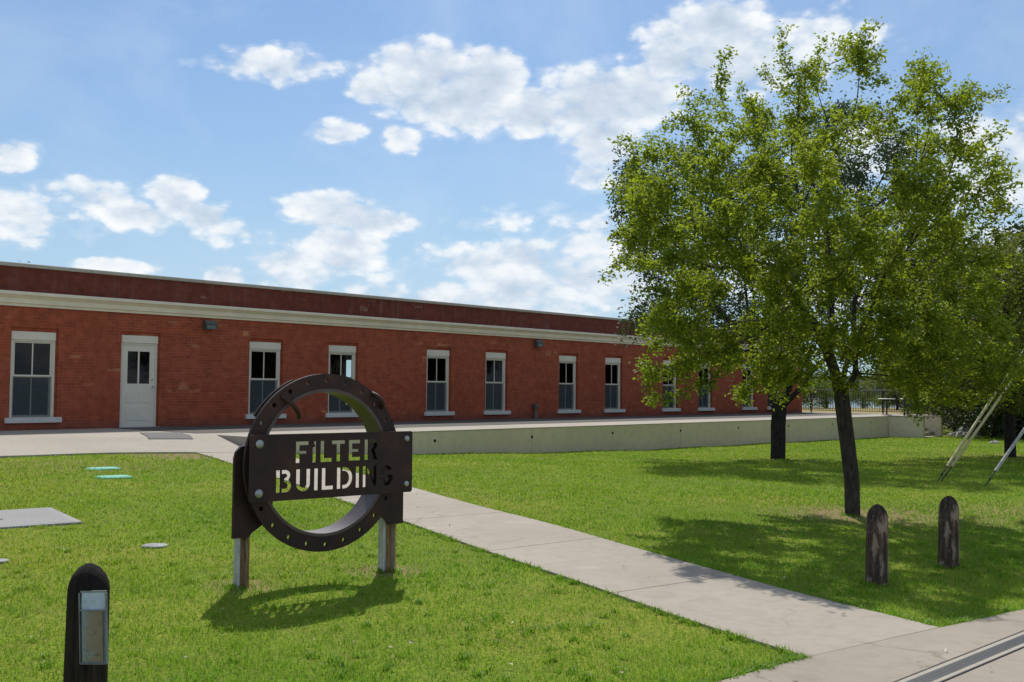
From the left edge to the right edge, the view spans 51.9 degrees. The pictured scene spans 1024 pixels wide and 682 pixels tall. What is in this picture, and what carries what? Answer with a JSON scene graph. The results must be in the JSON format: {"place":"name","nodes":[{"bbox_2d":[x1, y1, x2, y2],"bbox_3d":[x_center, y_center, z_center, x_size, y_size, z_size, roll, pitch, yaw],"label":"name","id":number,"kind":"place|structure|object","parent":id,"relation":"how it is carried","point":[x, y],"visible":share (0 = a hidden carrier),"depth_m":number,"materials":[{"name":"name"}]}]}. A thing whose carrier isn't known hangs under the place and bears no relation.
{"place":"outdoors","nodes":[
{"label":"outdoors","id":0,"kind":"place"},
{"bbox_2d":[0,428,241,457],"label":"apron pavement","id":1,"kind":"structure","parent":0,"point":[30,443],"depth_m":20.91,"materials":[{"name":"concrete"}]},
{"bbox_2d":[140,432,192,438],"bbox_3d":[-7.439,2.048,22.635,0.910,0.081,2.239,2,-3,-24],"label":"floor mat","id":2,"kind":"object","parent":1,"relation":"on","point":[164,435],"visible":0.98,"depth_m":22.17,"materials":[{"name":"rubber"}]},
{"bbox_2d":[0,407,1023,681],"bbox_3d":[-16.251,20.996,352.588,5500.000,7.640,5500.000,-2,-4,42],"label":"ground","id":3,"kind":"structure","parent":0,"point":[488,611],"depth_m":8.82,"materials":[{"name":"green plant"}]},
{"bbox_2d":[0,558,8,563],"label":"valve cap","id":4,"kind":"object","parent":3,"relation":"in","point":[4,559],"visible":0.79,"depth_m":8.68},
{"bbox_2d":[0,507,82,528],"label":"vault cover","id":5,"kind":"object","parent":3,"relation":"in","point":[20,518],"visible":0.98,"depth_m":11.02,"materials":[{"name":"concrete"}]},
{"bbox_2d":[63,563,109,681],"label":"bollard","id":6,"kind":"object","parent":3,"relation":"on","point":[89,577],"visible":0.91,"depth_m":4.80,"materials":[{"name":"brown wood"}]},
{"bbox_2d":[78,590,108,663],"bbox_3d":[-1.897,1.298,4.770,0.131,0.327,0.019,-3,-3,8],"label":"plaque","id":7,"kind":"object","parent":6,"relation":"attached to","point":[93,620],"visible":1,"depth_m":4.77,"materials":[{"name":"plastic"}]},
{"bbox_2d":[86,467,120,469],"bbox_3d":[-6.428,2.051,16.525,0.493,0.122,0.371,3,-3,-40],"label":"irrigation box","id":8,"kind":"object","parent":3,"relation":"in","point":[104,468],"visible":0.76,"depth_m":16.44,"materials":[{"name":"teal plastic"}]},
{"bbox_2d":[95,475,131,478],"bbox_3d":[-5.798,2.025,15.300,0.493,0.122,0.371,2,-3,-36],"label":"irrigation box","id":9,"kind":"object","parent":3,"relation":"in","point":[114,476],"visible":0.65,"depth_m":15.22,"materials":[{"name":"teal plastic"}]},
{"bbox_2d":[142,543,167,548],"bbox_3d":[-3.283,1.900,9.661,0.230,0.062,0.230,-2,-4,42],"label":"valve cap","id":10,"kind":"object","parent":3,"relation":"in","point":[154,545],"visible":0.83,"depth_m":9.61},
{"bbox_2d":[231,374,412,588],"bbox_3d":[-1.473,1.225,8.316,1.530,1.931,0.311,3,-3,-41],"label":"sign","id":11,"kind":"object","parent":3,"relation":"on","point":[262,455],"visible":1,"depth_m":8.20,"materials":[{"name":"metal"}]},
{"bbox_2d":[0,261,801,430],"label":"brick building","id":12,"kind":"structure","parent":3,"relation":"on","point":[80,348],"depth_m":30.45,"materials":[{"name":"brick"}]},
{"bbox_2d":[4,331,61,422],"bbox_3d":[-11.260,0.849,24.730,0.290,2.140,1.310,-2,-4,42],"label":"window","id":13,"kind":"structure","parent":12,"relation":"in","point":[31,399],"depth_m":24.76,"materials":[{"name":"paint"}]},
{"bbox_2d":[119,335,159,427],"bbox_3d":[-9.487,1.029,26.720,0.220,2.329,1.100,-2,-4,42],"label":"door","id":14,"kind":"structure","parent":12,"relation":"in","point":[137,401],"depth_m":26.73,"materials":[{"name":"paint"}]},
{"bbox_2d":[202,320,216,329],"bbox_3d":[-8.054,-0.424,28.050,0.220,0.240,0.320,-2,-4,42],"label":"wall lamp","id":15,"kind":"object","parent":12,"relation":"attached to","point":[208,324],"visible":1,"depth_m":27.97,"materials":[{"name":"grey metal"}]},
{"bbox_2d":[245,341,286,418],"bbox_3d":[-6.927,1.102,29.474,0.290,2.140,1.310,-2,-4,42],"label":"window","id":16,"kind":"structure","parent":12,"relation":"in","point":[260,389],"depth_m":29.47,"materials":[{"name":"paint"}]},
{"bbox_2d":[325,345,358,417],"bbox_3d":[-5.087,1.209,31.488,0.290,2.140,1.310,-2,-4,42],"label":"window","id":17,"kind":"structure","parent":12,"relation":"in","point":[337,407],"depth_m":31.48,"materials":[{"name":"paint"}]},
{"bbox_2d":[424,350,454,415],"bbox_3d":[-2.425,1.364,34.402,0.290,2.140,1.310,-2,-4,42],"label":"window","id":18,"kind":"structure","parent":12,"relation":"in","point":[437,392],"depth_m":34.47,"materials":[{"name":"paint"}]},
{"bbox_2d":[483,352,510,414],"bbox_3d":[-0.572,1.472,36.431,0.290,2.140,1.310,-2,-4,42],"label":"window","id":19,"kind":"structure","parent":12,"relation":"in","point":[494,391],"depth_m":36.50,"materials":[{"name":"paint"}]},
{"bbox_2d":[533,340,543,346],"bbox_3d":[0.963,0.091,37.922,0.220,0.240,0.320,-2,-4,42],"label":"wall lamp","id":20,"kind":"object","parent":12,"relation":"attached to","point":[538,343],"visible":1,"depth_m":37.84,"materials":[{"name":"grey metal"}]},
{"bbox_2d":[557,356,580,412],"bbox_3d":[2.070,1.626,39.323,0.290,2.140,1.310,-2,-4,42],"label":"window","id":21,"kind":"structure","parent":12,"relation":"in","point":[567,391],"depth_m":39.43,"materials":[{"name":"paint"}]},
{"bbox_2d":[604,358,624,412],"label":"window","id":22,"kind":"structure","parent":12,"relation":"in","point":[612,391],"depth_m":41.47,"materials":[{"name":"paint"}]},
{"bbox_2d":[662,360,680,411],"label":"window","id":23,"kind":"structure","parent":12,"relation":"in","point":[671,407],"depth_m":44.40,"materials":[{"name":"paint"}]},
{"bbox_2d":[697,364,714,410],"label":"window","id":24,"kind":"structure","parent":12,"relation":"in","point":[704,405],"depth_m":46.44,"materials":[{"name":"paint"}]},
{"bbox_2d":[742,364,757,409],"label":"window","id":25,"kind":"structure","parent":12,"relation":"in","point":[744,407],"depth_m":49.19,"materials":[{"name":"paint"}]},
{"bbox_2d":[767,367,777,409],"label":"window","id":26,"kind":"structure","parent":12,"relation":"in","point":[769,406],"depth_m":50.67,"materials":[{"name":"paint"}]},
{"bbox_2d":[2,464,1007,681],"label":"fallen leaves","id":27,"kind":"object","parent":3,"relation":"on","point":[410,641],"visible":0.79,"depth_m":7.59,"materials":[{"name":"brown plant"}]},
{"bbox_2d":[296,416,887,453],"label":"retaining wall","id":28,"kind":"structure","parent":3,"relation":"on","point":[650,436],"depth_m":31.16,"materials":[{"name":"paint"}]},
{"bbox_2d":[604,89,946,458],"bbox_3d":[6.675,-1.640,26.932,8.207,9.851,9.557,-2,-4,42],"label":"live oak tree","id":29,"kind":"object","parent":3,"relation":"on","point":[778,433],"visible":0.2,"depth_m":25.60,"materials":[{"name":"green plant"}]},
{"bbox_2d":[802,374,815,406],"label":"shoreline shrub","id":30,"kind":"object","parent":3,"relation":"on","point":[807,397],"visible":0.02,"depth_m":87.18,"materials":[{"name":"green plant"}]},
{"bbox_2d":[597,16,1023,515],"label":"elm tree","id":31,"kind":"object","parent":3,"relation":"on","point":[892,325],"visible":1,"depth_m":12.76,"materials":[{"name":"green plant"}]},
{"bbox_2d":[802,371,834,407],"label":"shoreline shrub","id":32,"kind":"object","parent":3,"relation":"on","point":[819,387],"visible":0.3,"depth_m":83.53,"materials":[{"name":"green plant"}]},
{"bbox_2d":[808,371,834,407],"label":"shoreline shrub","id":33,"kind":"object","parent":3,"relation":"on","point":[826,403],"visible":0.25,"depth_m":85.75,"materials":[{"name":"green plant"}]},
{"bbox_2d":[850,381,875,408],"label":"shoreline shrub","id":34,"kind":"object","parent":3,"relation":"on","point":[864,405],"visible":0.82,"depth_m":85.70,"materials":[{"name":"green plant"}]},
{"bbox_2d":[865,504,887,585],"bbox_3d":[3.049,1.850,8.800,0.192,0.965,0.189,-2,-4,42],"label":"bollard","id":35,"kind":"object","parent":3,"relation":"on","point":[876,566],"visible":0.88,"depth_m":8.73,"materials":[{"name":"brown wood"}]},
{"bbox_2d":[859,358,895,407],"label":"shoreline shrub","id":36,"kind":"object","parent":3,"relation":"on","point":[870,384],"visible":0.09,"depth_m":96.28,"materials":[{"name":"green plant"}]},
{"bbox_2d":[868,365,908,409],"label":"shoreline shrub","id":37,"kind":"object","parent":3,"relation":"on","point":[876,399],"visible":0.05,"depth_m":82.45,"materials":[{"name":"green plant"}]},
{"bbox_2d":[872,357,910,408],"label":"tree","id":38,"kind":"object","parent":3,"relation":"on","point":[893,400],"visible":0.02,"depth_m":78.73,"materials":[{"name":"green plant"}]},
{"bbox_2d":[888,416,925,437],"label":"step wall","id":39,"kind":"structure","parent":3,"relation":"on","point":[902,426],"depth_m":44.71,"materials":[{"name":"paint"}]},
{"bbox_2d":[890,359,934,414],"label":"tree","id":40,"kind":"object","parent":3,"relation":"on","point":[909,398],"depth_m":60.35,"materials":[{"name":"green plant"}]},
{"bbox_2d":[912,415,942,436],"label":"step wall","id":41,"kind":"structure","parent":3,"relation":"on","point":[935,425],"depth_m":45.91,"materials":[{"name":"concrete"}]},
{"bbox_2d":[901,354,957,431],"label":"tree","id":42,"kind":"object","parent":3,"relation":"on","point":[954,429],"visible":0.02,"depth_m":51.65,"materials":[{"name":"green plant"}]},
{"bbox_2d":[925,415,939,437],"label":"stone steps","id":43,"kind":"structure","parent":3,"relation":"on","point":[929,434],"depth_m":45.49,"materials":[{"name":"concrete"}]},
{"bbox_2d":[860,220,1023,457],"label":"shade tree","id":44,"kind":"object","parent":3,"relation":"on","point":[1010,413],"visible":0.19,"depth_m":26.86,"materials":[{"name":"green plant"}]},
{"bbox_2d":[937,496,958,568],"bbox_3d":[4.013,1.903,9.679,0.193,0.955,0.192,-2,-4,42],"label":"bollard","id":45,"kind":"object","parent":3,"relation":"on","point":[948,536],"visible":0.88,"depth_m":9.61,"materials":[{"name":"brown wood"}]},
{"bbox_2d":[946,431,971,436],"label":"boulder","id":46,"kind":"object","parent":3,"relation":"on","point":[958,434],"visible":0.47,"depth_m":45.77,"materials":[{"name":"stone"}]},
{"bbox_2d":[935,390,999,433],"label":"thicket tree","id":47,"kind":"object","parent":3,"relation":"on","point":[947,422],"visible":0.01,"depth_m":47.87,"materials":[{"name":"green plant"}]},
{"bbox_2d":[955,424,980,434],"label":"boulder","id":48,"kind":"object","parent":3,"relation":"on","point":[965,430],"visible":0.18,"depth_m":46.77,"materials":[{"name":"stone"}]},
{"bbox_2d":[917,214,1023,329],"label":"tree","id":49,"kind":"object","parent":3,"relation":"on","point":[1016,226],"visible":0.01,"depth_m":60.33,"materials":[{"name":"green plant"}]},
{"bbox_2d":[925,379,1020,436],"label":"thicket tree","id":50,"kind":"object","parent":3,"relation":"on","point":[959,418],"visible":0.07,"depth_m":44.73,"materials":[{"name":"green plant"}]},
{"bbox_2d":[941,382,1009,480],"bbox_3d":[12.191,-1.429,22.290,11.377,8.607,0.055,2,-3,-36],"label":"guy wire","id":51,"kind":"object","parent":3,"relation":"attached to","point":[973,435],"visible":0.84,"depth_m":19.56,"materials":[{"name":"metal"}]},
{"bbox_2d":[936,351,1022,481],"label":"guy wire","id":52,"kind":"object","parent":3,"relation":"attached to","point":[965,438],"visible":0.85,"depth_m":19.52,"materials":[{"name":"metal"}]},
{"bbox_2d":[948,315,1023,438],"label":"tree","id":53,"kind":"object","parent":3,"relation":"on","point":[997,421],"visible":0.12,"depth_m":41.84,"materials":[{"name":"green plant"}]},
{"bbox_2d":[985,427,1023,484],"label":"guy wire","id":54,"kind":"object","parent":3,"relation":"attached to","point":[1007,453],"visible":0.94,"depth_m":18.68,"materials":[{"name":"metal"}]},
{"bbox_2d":[0,0,1023,376],"label":"sky","id":55,"kind":"structure","parent":0,"point":[451,151],"materials":[{"name":"blue"}]},
{"bbox_2d":[115,412,915,445],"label":"terrace","id":56,"kind":"structure","parent":0,"point":[239,438],"depth_m":29.69,"materials":[{"name":"concrete"}]},
{"bbox_2d":[117,412,861,433],"bbox_3d":[3.790,2.822,38.156,3.939,0.005,36.370,-2,-4,42],"label":"dark paving strip","id":57,"kind":"object","parent":56,"relation":"on","point":[275,427],"visible":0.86,"depth_m":32.04,"materials":[{"name":"grey concrete"}]},
{"bbox_2d":[533,404,537,418],"bbox_3d":[0.850,2.513,37.720,0.175,0.540,0.180,-2,-4,42],"label":"stand pipe","id":58,"kind":"object","parent":57,"relation":"on","point":[535,406],"visible":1,"depth_m":37.67,"materials":[{"name":"grey metal"}]},
{"bbox_2d":[806,389,922,414],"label":"metal railing","id":59,"kind":"object","parent":56,"relation":"on","point":[883,403],"visible":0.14,"depth_m":51.37,"materials":[{"name":"metal"}]},
{"bbox_2d":[878,398,893,414],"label":"cafe table","id":60,"kind":"object","parent":56,"relation":"on","point":[886,405],"visible":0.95,"depth_m":47.91,"materials":[{"name":"metal"}]},
{"bbox_2d":[903,394,950,415],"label":"metal railing","id":61,"kind":"object","parent":56,"relation":"on","point":[905,406],"visible":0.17,"depth_m":47.44,"materials":[{"name":"metal"}]},
{"bbox_2d":[196,453,939,656],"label":"sidewalk","id":62,"kind":"structure","parent":0,"point":[794,621],"depth_m":8.63,"materials":[{"name":"concrete"}]},
{"bbox_2d":[346,375,887,397],"bbox_3d":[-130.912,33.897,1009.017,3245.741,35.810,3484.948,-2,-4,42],"label":"shore hills","id":63,"kind":"structure","parent":0,"point":[831,390],"depth_m":1132.70,"materials":[{"name":"green plant"}]},
{"bbox_2d":[802,397,925,407],"bbox_3d":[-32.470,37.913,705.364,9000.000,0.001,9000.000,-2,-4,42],"label":"lake","id":64,"kind":"structure","parent":0,"point":[855,405],"depth_m":441.32,"materials":[{"name":"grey liquid"}]},
{"bbox_2d":[719,609,1023,681],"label":"plaza pavement","id":65,"kind":"structure","parent":0,"point":[891,659],"depth_m":6.22,"materials":[{"name":"concrete"}]},
{"bbox_2d":[893,630,1023,681],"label":"trench drain","id":66,"kind":"object","parent":65,"relation":"in","point":[944,671],"visible":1,"depth_m":6.17,"materials":[{"name":"metal"}]}
]}

